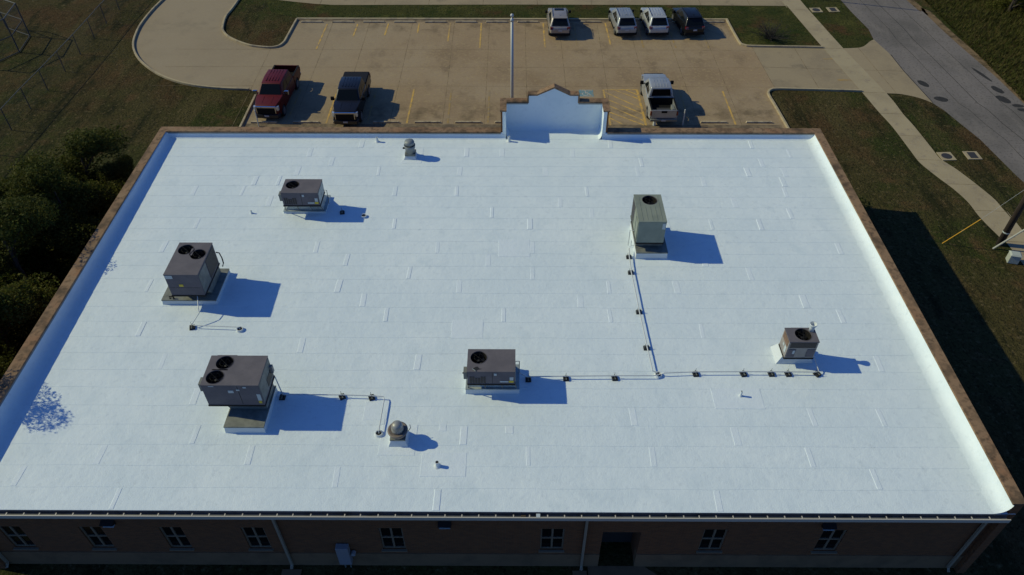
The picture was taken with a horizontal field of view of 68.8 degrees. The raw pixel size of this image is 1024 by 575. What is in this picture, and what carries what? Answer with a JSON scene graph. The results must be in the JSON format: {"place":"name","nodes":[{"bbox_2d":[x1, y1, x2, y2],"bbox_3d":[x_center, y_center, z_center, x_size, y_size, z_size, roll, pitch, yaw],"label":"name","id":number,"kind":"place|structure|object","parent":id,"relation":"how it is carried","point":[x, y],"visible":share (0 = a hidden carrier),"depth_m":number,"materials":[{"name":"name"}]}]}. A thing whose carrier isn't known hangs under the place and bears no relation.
{"place":"outdoors","nodes":[
{"label":"outdoors","id":0,"kind":"place"},
{"bbox_2d":[281,569,301,574],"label":"splash block","id":1,"kind":"object","parent":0,"point":[291,571],"depth_m":29.21,"materials":[{"name":"concrete"}]},
{"bbox_2d":[0,83,1023,572],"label":"school building","id":2,"kind":"structure","parent":0,"point":[872,447],"depth_m":30.85,"materials":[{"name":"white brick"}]},
{"bbox_2d":[0,526,38,549],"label":"window","id":3,"kind":"structure","parent":2,"relation":"in","point":[15,534],"depth_m":28.33,"materials":[{"name":"brown glass"}]},
{"bbox_2d":[80,527,116,550],"bbox_3d":[-15.603,9.399,28.152,0.940,1.650,0.220,0,43,0],"label":"window","id":4,"kind":"structure","parent":2,"relation":"in","point":[96,535],"depth_m":28.33,"materials":[{"name":"brown glass"}]},
{"bbox_2d":[159,527,194,550],"bbox_3d":[-12.633,9.409,28.141,0.940,1.650,0.220,0,43,0],"label":"window","id":5,"kind":"structure","parent":2,"relation":"in","point":[175,536],"depth_m":28.33,"materials":[{"name":"brown glass"}]},
{"bbox_2d":[161,242,230,304],"bbox_3d":[-14.448,-0.606,33.603,2.470,2.090,2.402,0,43,0],"label":"rooftop unit","id":6,"kind":"object","parent":2,"relation":"on","point":[193,271],"visible":1,"depth_m":33.11,"materials":[{"name":"grey paint"}]},
{"bbox_2d":[198,355,277,432],"bbox_3d":[-10.484,4.091,28.685,2.420,2.126,2.125,0,43,0],"label":"rooftop unit","id":7,"kind":"object","parent":2,"relation":"on","point":[244,389],"visible":1,"depth_m":28.39,"materials":[{"name":"grey paint"}]},
{"bbox_2d":[236,326,244,332],"bbox_3d":[-11.803,1.821,32.462,0.400,0.110,0.400,0,43,0],"label":"pipe flashing","id":8,"kind":"object","parent":2,"relation":"on","point":[240,330],"visible":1,"depth_m":32.44,"materials":[{"name":"white"}]},
{"bbox_2d":[191,296,239,328],"bbox_3d":[-13.086,1.374,32.366,2.448,0.786,1.023,24,48,23],"label":"conduit","id":9,"kind":"object","parent":8,"relation":"attached to","point":[206,325],"visible":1,"depth_m":32.44,"materials":[{"name":"grey"}]},
{"bbox_2d":[241,527,273,550],"bbox_3d":[-9.598,9.419,28.131,0.950,1.650,0.220,0,43,0],"label":"window","id":10,"kind":"structure","parent":2,"relation":"in","point":[256,537],"depth_m":28.30,"materials":[{"name":"brown glass"}]},
{"bbox_2d":[279,391,285,399],"bbox_3d":[-9.151,4.288,29.740,0.240,0.300,0.260,0,43,0],"label":"pipe support","id":11,"kind":"object","parent":2,"relation":"on","point":[282,397],"visible":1,"depth_m":29.74,"materials":[{"name":"black rubber"}]},
{"bbox_2d":[275,377,384,433],"bbox_3d":[-6.917,4.116,29.428,4.726,0.940,1.567,17,46,17],"label":"conduit","id":12,"kind":"object","parent":11,"relation":"attached to","point":[338,394],"visible":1,"depth_m":29.69,"materials":[{"name":"grey"}]},
{"bbox_2d":[278,179,330,213],"bbox_3d":[-10.584,-4.717,38.246,2.259,1.584,1.768,0,43,0],"label":"rooftop unit","id":13,"kind":"object","parent":2,"relation":"on","point":[302,195],"visible":1,"depth_m":37.60,"materials":[{"name":"grey paint"}]},
{"bbox_2d":[339,391,345,400],"bbox_3d":[-6.771,4.275,29.753,0.240,0.300,0.260,-20,47,-20],"label":"pipe support","id":14,"kind":"object","parent":2,"relation":"on","point":[342,397],"visible":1,"depth_m":29.77,"materials":[{"name":"black rubber"}]},
{"bbox_2d":[335,544,355,567],"bbox_3d":[-6.314,10.387,28.772,0.680,1.740,0.238,0,43,0],"label":"electrical cabinet","id":15,"kind":"object","parent":2,"relation":"attached to","point":[344,553],"visible":1,"depth_m":28.46,"materials":[{"name":"metal"}]},
{"bbox_2d":[368,392,374,400],"bbox_3d":[-5.591,4.299,29.728,0.240,0.300,0.260,-16,46,-16],"label":"pipe support","id":16,"kind":"object","parent":2,"relation":"on","point":[371,397],"visible":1,"depth_m":29.73,"materials":[{"name":"black rubber"}]},
{"bbox_2d":[374,430,383,437],"bbox_3d":[-5.079,5.575,28.549,0.400,0.110,0.400,0,43,0],"label":"pipe flashing","id":17,"kind":"object","parent":2,"relation":"on","point":[379,435],"visible":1,"depth_m":28.51,"materials":[{"name":"white"}]},
{"bbox_2d":[379,528,406,551],"bbox_3d":[-4.493,9.435,28.113,0.980,1.650,0.220,0,43,0],"label":"window","id":18,"kind":"structure","parent":2,"relation":"in","point":[390,537],"depth_m":28.30,"materials":[{"name":"brown glass"}]},
{"bbox_2d":[387,420,410,446],"bbox_3d":[-4.236,5.408,28.071,0.858,1.055,0.770,0,43,0],"label":"exhaust fan","id":19,"kind":"object","parent":2,"relation":"on","point":[398,431],"visible":1,"depth_m":27.95,"materials":[{"name":"white metal"}]},
{"bbox_2d":[403,138,417,159],"bbox_3d":[-5.699,-7.725,41.729,0.740,1.090,0.680,0,43,0],"label":"exhaust fan","id":20,"kind":"object","parent":2,"relation":"on","point":[411,153],"visible":1,"depth_m":41.58,"materials":[{"name":"white"}]},
{"bbox_2d":[434,460,440,469],"bbox_3d":[-2.746,6.491,27.473,0.390,0.280,0.390,0,43,0],"label":"vent pipe","id":21,"kind":"object","parent":2,"relation":"on","point":[437,465],"visible":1,"depth_m":27.45,"materials":[{"name":"white"}]},
{"bbox_2d":[462,349,519,393],"bbox_3d":[-0.812,3.307,29.886,2.246,1.585,1.448,0,43,0],"label":"rooftop unit","id":22,"kind":"object","parent":2,"relation":"on","point":[491,371],"visible":1,"depth_m":29.36,"materials":[{"name":"grey paint"}]},
{"bbox_2d":[539,529,564,552],"bbox_3d":[1.507,9.455,28.092,0.980,1.650,0.220,0,43,0],"label":"window","id":23,"kind":"structure","parent":2,"relation":"in","point":[550,538],"depth_m":28.25,"materials":[{"name":"brown glass"}]},
{"bbox_2d":[602,532,632,541],"bbox_3d":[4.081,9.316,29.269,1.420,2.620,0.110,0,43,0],"label":"transom window","id":24,"kind":"structure","parent":2,"relation":"in","point":[607,536],"depth_m":29.87,"materials":[{"name":"grey glass"}]},
{"bbox_2d":[628,194,667,258],"bbox_3d":[6.537,-2.967,36.020,1.801,2.154,2.444,0,43,0],"label":"rooftop unit","id":25,"kind":"object","parent":2,"relation":"on","point":[648,224],"visible":1,"depth_m":35.40,"materials":[{"name":"green paint"}]},
{"bbox_2d":[654,371,662,378],"bbox_3d":[5.995,3.576,30.632,0.400,0.110,0.400,0,43,0],"label":"pipe flashing","id":26,"kind":"object","parent":2,"relation":"on","point":[660,376],"visible":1,"depth_m":30.59,"materials":[{"name":"white"}]},
{"bbox_2d":[519,373,658,376],"bbox_3d":[3.151,3.571,30.449,5.733,0.290,0.166,-1,43,-1],"label":"conduit","id":27,"kind":"object","parent":26,"relation":"attached to","point":[588,375],"visible":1,"depth_m":30.42,"materials":[{"name":"grey"}]},
{"bbox_2d":[659,356,818,374],"bbox_3d":[9.293,3.397,30.510,6.547,0.436,0.682,-4,43,-4],"label":"conduit","id":28,"kind":"object","parent":26,"relation":"attached to","point":[747,371],"visible":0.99,"depth_m":30.57,"materials":[{"name":"grey"}]},
{"bbox_2d":[696,529,727,552],"bbox_3d":[7.527,9.475,28.071,0.980,1.650,0.220,0,43,0],"label":"window","id":29,"kind":"structure","parent":2,"relation":"in","point":[711,539],"depth_m":28.24,"materials":[{"name":"brown glass"}]},
{"bbox_2d":[739,370,746,376],"bbox_3d":[9.495,3.462,30.599,0.240,0.300,0.260,-8,44,-8],"label":"pipe support","id":30,"kind":"object","parent":2,"relation":"on","point":[743,374],"visible":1,"depth_m":30.62,"materials":[{"name":"black rubber"}]},
{"bbox_2d":[784,369,791,376],"bbox_3d":[11.325,3.461,30.599,0.240,0.300,0.260,-6,44,-6],"label":"pipe support","id":31,"kind":"object","parent":2,"relation":"on","point":[788,374],"visible":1,"depth_m":30.60,"materials":[{"name":"black rubber"}]},
{"bbox_2d":[770,321,819,363],"bbox_3d":[11.735,2.224,30.770,1.570,1.919,1.112,0,43,0],"label":"rooftop unit","id":32,"kind":"object","parent":2,"relation":"on","point":[797,346],"visible":1,"depth_m":30.49,"materials":[{"name":"grey paint"}]},
{"bbox_2d":[811,530,846,553],"bbox_3d":[11.907,9.489,28.056,0.980,1.650,0.220,0,43,0],"label":"window","id":33,"kind":"structure","parent":2,"relation":"in","point":[829,540],"depth_m":28.25,"materials":[{"name":"brown glass"}]},
{"bbox_3d":[5.610,-1.543,35.814,0.260,0.300,0.240,0,43,0],"label":"pipe support","id":34,"kind":"object","parent":2,"relation":"on","visible":0},
{"bbox_2d":[629,248,657,372],"bbox_3d":[5.704,0.817,33.340,0.237,0.247,7.706,-1,43,-2],"label":"conduit","id":35,"kind":"object","parent":34,"relation":"attached to","point":[639,313],"visible":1,"depth_m":32.91,"materials":[{"name":"grey"}]},
{"bbox_2d":[0,0,1023,574],"bbox_3d":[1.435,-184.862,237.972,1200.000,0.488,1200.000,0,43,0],"label":"ground","id":36,"kind":"structure","parent":0,"point":[966,288],"depth_m":50.68,"materials":[{"name":"green plant"}]},
{"bbox_2d":[0,341,15,379],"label":"tree","id":37,"kind":"object","parent":36,"relation":"on","point":[2,367],"visible":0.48,"depth_m":34.17,"materials":[{"name":"green plant"}]},
{"bbox_2d":[0,0,30,60],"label":"backstop","id":38,"kind":"object","parent":36,"relation":"on","point":[6,25],"visible":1,"depth_m":61.83,"materials":[{"name":"grey metal"}]},
{"bbox_2d":[0,184,52,215],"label":"tree","id":39,"kind":"object","parent":36,"relation":"on","point":[1,191],"visible":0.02,"depth_m":41.12,"materials":[{"name":"green plant"}]},
{"bbox_2d":[0,225,53,285],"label":"tree","id":40,"kind":"object","parent":36,"relation":"on","point":[22,255],"visible":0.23,"depth_m":38.77,"materials":[{"name":"green plant"}]},
{"bbox_2d":[0,193,59,338],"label":"tree","id":41,"kind":"object","parent":36,"relation":"on","point":[18,219],"visible":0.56,"depth_m":35.81,"materials":[{"name":"green plant"}]},
{"bbox_2d":[0,272,59,378],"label":"tree","id":42,"kind":"object","parent":36,"relation":"on","point":[20,294],"visible":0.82,"depth_m":34.50,"materials":[{"name":"green plant"}]},
{"bbox_2d":[0,149,75,247],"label":"tree","id":43,"kind":"object","parent":36,"relation":"on","point":[20,164],"visible":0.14,"depth_m":40.93,"materials":[{"name":"green plant"}]},
{"bbox_2d":[0,177,80,285],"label":"tree","id":44,"kind":"object","parent":36,"relation":"on","point":[48,263],"visible":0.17,"depth_m":39.53,"materials":[{"name":"green plant"}]},
{"bbox_2d":[0,156,107,255],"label":"tree","id":45,"kind":"object","parent":36,"relation":"on","point":[81,231],"visible":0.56,"depth_m":38.30,"materials":[{"name":"green plant"}]},
{"bbox_2d":[0,189,118,373],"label":"undergrowth","id":46,"kind":"object","parent":36,"relation":"on","point":[17,343],"visible":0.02,"depth_m":39.69,"materials":[{"name":"green plant"}]},
{"bbox_2d":[0,0,122,141],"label":"chain link fence","id":47,"kind":"object","parent":36,"relation":"on","point":[56,63],"visible":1,"depth_m":58.12,"materials":[{"name":"grey metal"}]},
{"bbox_2d":[57,169,91,236],"bbox_3d":[-26.396,-5.360,43.884,3.788,4.121,4.218,6,44,6],"label":"tree","id":48,"kind":"object","parent":36,"relation":"on","point":[73,175],"visible":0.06,"depth_m":43.08,"materials":[{"name":"green plant"}]},
{"bbox_2d":[37,124,130,223],"bbox_3d":[-24.415,-6.003,42.929,6.486,6.411,7.079,-25,49,-24],"label":"tree","id":49,"kind":"object","parent":36,"relation":"on","point":[87,145],"visible":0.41,"depth_m":42.40,"materials":[{"name":"green plant"}]},
{"bbox_2d":[49,172,125,267],"bbox_3d":[-24.392,-4.460,41.892,5.724,5.593,5.141,-31,51,-29],"label":"tree","id":50,"kind":"object","parent":36,"relation":"on","point":[88,195],"visible":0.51,"depth_m":40.51,"materials":[{"name":"green plant"}]},
{"bbox_2d":[70,158,134,218],"bbox_3d":[-22.942,-5.047,43.195,4.432,4.600,4.060,24,48,23],"label":"tree","id":51,"kind":"object","parent":36,"relation":"on","point":[109,171],"visible":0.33,"depth_m":42.55,"materials":[{"name":"green plant"}]},
{"bbox_2d":[107,153,134,190],"bbox_3d":[-22.578,-6.262,45.174,3.355,3.650,3.736,4,43,4],"label":"tree","id":52,"kind":"object","parent":36,"relation":"on","point":[127,157],"visible":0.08,"depth_m":44.34,"materials":[{"name":"green plant"}]},
{"bbox_2d":[239,94,256,126],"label":"kerb","id":53,"kind":"structure","parent":36,"relation":"on","point":[247,111],"depth_m":54.60,"materials":[{"name":"concrete"}]},
{"bbox_2d":[221,0,297,48],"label":"kerb","id":54,"kind":"structure","parent":36,"relation":"on","point":[252,45],"depth_m":63.65,"materials":[{"name":"concrete"}]},
{"bbox_2d":[135,0,785,127],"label":"parking lot","id":55,"kind":"structure","parent":36,"relation":"on","point":[449,72],"depth_m":60.02,"materials":[{"name":"concrete"}]},
{"bbox_2d":[132,0,249,90],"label":"kerb","id":56,"kind":"structure","parent":55,"relation":"on","point":[164,76],"depth_m":58.60,"materials":[{"name":"concrete"}]},
{"bbox_2d":[251,121,276,122],"bbox_3d":[-17.775,-11.854,53.590,1.891,0.130,0.156,0,43,0],"label":"wheel stop","id":57,"kind":"object","parent":55,"relation":"on","point":[264,121],"visible":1,"depth_m":53.53,"materials":[{"name":"concrete"}]},
{"bbox_2d":[253,65,300,117],"bbox_3d":[-17.359,-14.733,55.282,2.585,2.006,6.455,1,43,1],"label":"pickup truck","id":58,"kind":"object","parent":55,"relation":"on","point":[279,84],"visible":0.99,"depth_m":53.89,"materials":[{"name":"red paint"}]},
{"bbox_2d":[293,121,319,122],"bbox_3d":[-14.745,-11.858,53.594,1.891,0.130,0.156,0,43,0],"label":"wheel stop","id":59,"kind":"object","parent":55,"relation":"on","point":[306,122],"visible":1,"depth_m":53.53,"materials":[{"name":"concrete"}]},
{"bbox_2d":[301,21,322,22],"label":"wheel stop","id":60,"kind":"object","parent":55,"relation":"on","point":[311,22],"visible":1,"depth_m":65.83,"materials":[{"name":"concrete"}]},
{"bbox_2d":[332,21,353,22],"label":"wheel stop","id":61,"kind":"object","parent":55,"relation":"on","point":[342,21],"visible":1,"depth_m":65.83,"materials":[{"name":"concrete"}]},
{"bbox_2d":[330,72,370,123],"bbox_3d":[-11.714,-14.064,54.571,2.460,2.006,6.155,0,43,0],"label":"pickup truck","id":62,"kind":"object","parent":55,"relation":"on","point":[353,91],"visible":1,"depth_m":53.26,"materials":[{"name":"blue paint"}]},
{"bbox_2d":[363,21,384,22],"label":"wheel stop","id":63,"kind":"object","parent":55,"relation":"on","point":[373,22],"visible":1,"depth_m":65.82,"materials":[{"name":"concrete"}]},
{"bbox_2d":[373,121,399,122],"bbox_3d":[-9.015,-11.853,53.589,1.891,0.130,0.157,0,43,0],"label":"wheel stop","id":64,"kind":"object","parent":55,"relation":"on","point":[386,122],"visible":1,"depth_m":53.53,"materials":[{"name":"concrete"}]},
{"bbox_2d":[394,21,414,22],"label":"wheel stop","id":65,"kind":"object","parent":55,"relation":"on","point":[404,21],"visible":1,"depth_m":65.80,"materials":[{"name":"concrete"}]},
{"bbox_2d":[414,121,440,122],"bbox_3d":[-6.055,-11.857,53.593,1.891,0.130,0.157,0,43,0],"label":"wheel stop","id":66,"kind":"object","parent":55,"relation":"on","point":[427,122],"visible":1,"depth_m":53.53,"materials":[{"name":"concrete"}]},
{"bbox_2d":[425,21,445,22],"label":"wheel stop","id":67,"kind":"object","parent":55,"relation":"on","point":[435,21],"visible":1,"depth_m":65.80,"materials":[{"name":"concrete"}]},
{"bbox_2d":[455,21,476,22],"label":"wheel stop","id":68,"kind":"object","parent":55,"relation":"on","point":[465,22],"visible":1,"depth_m":65.83,"materials":[{"name":"concrete"}]},
{"bbox_2d":[455,121,480,122],"bbox_3d":[-3.144,-11.854,53.590,1.891,0.130,0.156,0,43,0],"label":"wheel stop","id":69,"kind":"object","parent":55,"relation":"on","point":[467,121],"visible":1,"depth_m":53.52,"materials":[{"name":"concrete"}]},
{"bbox_2d":[486,21,506,22],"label":"wheel stop","id":70,"kind":"object","parent":55,"relation":"on","point":[496,21],"visible":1,"depth_m":65.81,"materials":[{"name":"concrete"}]},
{"bbox_2d":[298,18,725,19],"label":"kerb","id":71,"kind":"structure","parent":55,"relation":"on","point":[503,18],"depth_m":66.40,"materials":[{"name":"concrete"}]},
{"bbox_2d":[510,14,513,97],"bbox_3d":[0.001,-14.269,50.144,0.260,8.370,0.260,0,43,0],"label":"flagpole","id":72,"kind":"object","parent":55,"relation":"on","point":[512,64],"visible":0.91,"depth_m":49.35,"materials":[{"name":"grey"}]},
{"bbox_2d":[517,21,538,22],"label":"wheel stop","id":73,"kind":"object","parent":55,"relation":"on","point":[527,22],"visible":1,"depth_m":65.82,"materials":[{"name":"concrete"}]},
{"bbox_2d":[545,8,570,35],"bbox_3d":[4.021,-23.253,64.519,2.240,1.760,4.634,0,43,-1],"label":"parked car","id":74,"kind":"object","parent":55,"relation":"on","point":[558,22],"visible":1,"depth_m":63.02,"materials":[{"name":"beige paint"}]},
{"bbox_2d":[580,21,600,22],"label":"wheel stop","id":75,"kind":"object","parent":55,"relation":"on","point":[590,21],"visible":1,"depth_m":65.81,"materials":[{"name":"concrete"}]},
{"bbox_2d":[608,7,636,34],"bbox_3d":[9.552,-23.304,64.572,2.240,1.760,4.634,-3,43,-3],"label":"parked car","id":76,"kind":"object","parent":55,"relation":"on","point":[622,20],"visible":1,"depth_m":63.14,"materials":[{"name":"silver metal"}]},
{"bbox_2d":[640,7,668,34],"bbox_3d":[12.302,-23.329,64.599,2.240,1.760,4.634,-2,43,-2],"label":"parked car","id":77,"kind":"object","parent":55,"relation":"on","point":[654,20],"visible":1,"depth_m":63.17,"materials":[{"name":"silver metal"}]},
{"bbox_2d":[640,73,677,121],"bbox_3d":[10.687,-14.090,54.598,2.460,2.006,5.855,0,43,0],"label":"pickup truck","id":78,"kind":"object","parent":55,"relation":"on","point":[656,91],"visible":1,"depth_m":53.65,"materials":[{"name":"silver metal"}]},
{"bbox_2d":[671,7,704,34],"bbox_3d":[15.202,-23.320,64.589,2.240,1.760,4.634,-4,43,-4],"label":"parked car","id":79,"kind":"object","parent":55,"relation":"on","point":[688,20],"visible":1,"depth_m":63.20,"materials":[{"name":"black paint"}]},
{"bbox_2d":[700,121,726,122],"bbox_3d":[14.456,-11.858,53.594,1.891,0.130,0.157,0,43,0],"label":"wheel stop","id":80,"kind":"object","parent":55,"relation":"on","point":[713,122],"visible":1,"depth_m":53.54,"materials":[{"name":"concrete"}]},
{"bbox_2d":[704,21,723,22],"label":"wheel stop","id":81,"kind":"object","parent":55,"relation":"on","point":[713,21],"visible":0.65,"depth_m":65.80,"materials":[{"name":"concrete"}]},
{"bbox_2d":[746,121,771,122],"bbox_3d":[17.716,-11.854,53.590,1.891,0.130,0.157,1,43,1],"label":"wheel stop","id":82,"kind":"object","parent":55,"relation":"on","point":[758,121],"visible":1,"depth_m":53.52,"materials":[{"name":"concrete"}]},
{"bbox_2d":[265,0,820,45],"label":"lawn strip","id":83,"kind":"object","parent":36,"relation":"on","point":[744,21],"visible":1,"depth_m":67.31,"materials":[{"name":"green plant"}]},
{"bbox_2d":[751,18,796,41],"bbox_3d":[22.095,-21.836,63.071,3.515,1.762,3.648,23,48,22],"label":"bare shrub","id":84,"kind":"object","parent":83,"relation":"on","point":[771,35],"visible":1,"depth_m":63.21,"materials":[{"name":"grey plant"}]},
{"bbox_2d":[726,18,822,47],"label":"kerb","id":85,"kind":"structure","parent":83,"relation":"on","point":[769,46],"depth_m":62.30,"materials":[{"name":"concrete"}]},
{"bbox_2d":[767,87,861,127],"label":"kerb","id":86,"kind":"structure","parent":36,"relation":"on","point":[799,89],"depth_m":56.89,"materials":[{"name":"concrete"}]},
{"bbox_2d":[801,0,873,47],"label":"verge","id":87,"kind":"structure","parent":36,"relation":"on","point":[844,27],"depth_m":65.70,"materials":[{"name":"green plant"}]},
{"bbox_2d":[809,8,822,12],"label":"storm drain","id":88,"kind":"object","parent":87,"relation":"on","point":[814,10],"visible":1,"depth_m":67.69,"materials":[{"name":"concrete"}]},
{"bbox_2d":[826,7,839,11],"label":"storm drain","id":89,"kind":"object","parent":87,"relation":"on","point":[832,9],"visible":1,"depth_m":67.82,"materials":[{"name":"concrete"}]},
{"bbox_2d":[859,197,870,209],"bbox_3d":[20.558,-5.282,46.128,2.037,1.000,2.712,-34,53,-31],"label":"shrub","id":90,"kind":"object","parent":36,"relation":"on","point":[861,198],"visible":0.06,"depth_m":45.83,"materials":[{"name":"green plant"}]},
{"bbox_2d":[936,152,956,160],"bbox_3d":[29.325,-8.849,50.492,0.960,0.098,0.960,-2,43,-2],"label":"storm drain","id":91,"kind":"object","parent":36,"relation":"on","point":[946,156],"visible":1,"depth_m":50.42,"materials":[{"name":"concrete"}]},
{"bbox_2d":[962,151,982,159],"bbox_3d":[31.126,-8.923,50.575,0.960,0.092,0.960,0,43,0],"label":"storm drain","id":92,"kind":"object","parent":36,"relation":"on","point":[972,155],"visible":1,"depth_m":50.50,"materials":[{"name":"concrete"}]},
{"bbox_2d":[942,191,1021,243],"bbox_3d":[26.807,-4.345,41.529,3.391,5.728,0.119,10,44,10],"label":"guy wire","id":93,"kind":"object","parent":36,"relation":"on","point":[973,223],"visible":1,"depth_m":42.58,"materials":[{"name":"yellow"}]},
{"bbox_2d":[985,0,1023,11],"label":"bush","id":94,"kind":"object","parent":36,"relation":"on","point":[1011,4],"visible":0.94,"depth_m":67.52,"materials":[{"name":"green plant"}]},
{"bbox_2d":[993,229,1023,248],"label":"guy wire","id":95,"kind":"object","parent":36,"relation":"on","point":[1011,237],"visible":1,"depth_m":42.86,"materials":[{"name":"grey metal"}]},
{"bbox_2d":[996,196,1023,246],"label":"utility pole","id":96,"kind":"object","parent":36,"relation":"on","point":[1012,221],"visible":0.94,"depth_m":42.54,"materials":[{"name":"brown wood"}]},
{"bbox_2d":[1005,250,1022,263],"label":"utility box","id":97,"kind":"object","parent":36,"relation":"on","point":[1013,257],"visible":1,"depth_m":42.29,"materials":[{"name":"grey paint"}]},
{"bbox_2d":[284,0,784,5],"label":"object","id":98,"kind":"structure","parent":0,"point":[570,2],"depth_m":69.06,"materials":[{"name":"grey concrete"}]},
{"bbox_2d":[320,0,896,93],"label":"driveway joints","id":99,"kind":"object","parent":98,"relation":"on","point":[780,67],"visible":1,"depth_m":59.77,"materials":[{"name":"concrete"}]},
{"bbox_2d":[587,566,656,574],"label":"path","id":100,"kind":"structure","parent":0,"point":[615,570],"depth_m":29.30,"materials":[{"name":"concrete"}]},
{"bbox_2d":[752,40,931,102],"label":"driveway","id":101,"kind":"structure","parent":0,"point":[793,72],"depth_m":59.53,"materials":[{"name":"grey concrete"}]},
{"bbox_2d":[823,58,851,80],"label":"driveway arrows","id":102,"kind":"object","parent":101,"relation":"on","point":[840,79],"visible":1,"depth_m":58.31,"materials":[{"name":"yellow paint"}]},
{"bbox_2d":[781,0,1023,264],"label":"sidewalk","id":103,"kind":"structure","parent":0,"point":[976,197],"depth_m":52.38,"materials":[{"name":"concrete"}]},
{"bbox_2d":[841,0,1023,181],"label":"road","id":104,"kind":"structure","parent":0,"point":[885,12],"depth_m":58.93,"materials":[{"name":"grey asphalt"}]},
{"bbox_2d":[860,0,1023,158],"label":"road seams","id":105,"kind":"object","parent":104,"relation":"on","point":[947,72],"visible":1,"depth_m":58.92,"materials":[{"name":"asphalt"}]},
{"bbox_2d":[917,67,1023,111],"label":"road patches","id":106,"kind":"object","parent":104,"relation":"on","point":[995,88],"visible":1,"depth_m":56.28,"materials":[{"name":"black asphalt"}]},
{"bbox_2d":[907,0,1023,102],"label":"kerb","id":107,"kind":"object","parent":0,"point":[948,32],"visible":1,"depth_m":62.91,"materials":[{"name":"grey concrete"}]},
{"bbox_2d":[925,0,1023,100],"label":"tall grass","id":108,"kind":"structure","parent":0,"point":[979,26],"depth_m":64.37,"materials":[{"name":"green plant"}]},
{"bbox_3d":[-13.652,13.647,26.588,32.600,0.001,7.900,0,43,0],"label":"yard","id":109,"kind":"object","parent":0,"visible":0},
{"bbox_2d":[572,571,586,574],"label":"splash block","id":110,"kind":"object","parent":109,"relation":"on","point":[579,572],"depth_m":29.18,"materials":[{"name":"concrete"}]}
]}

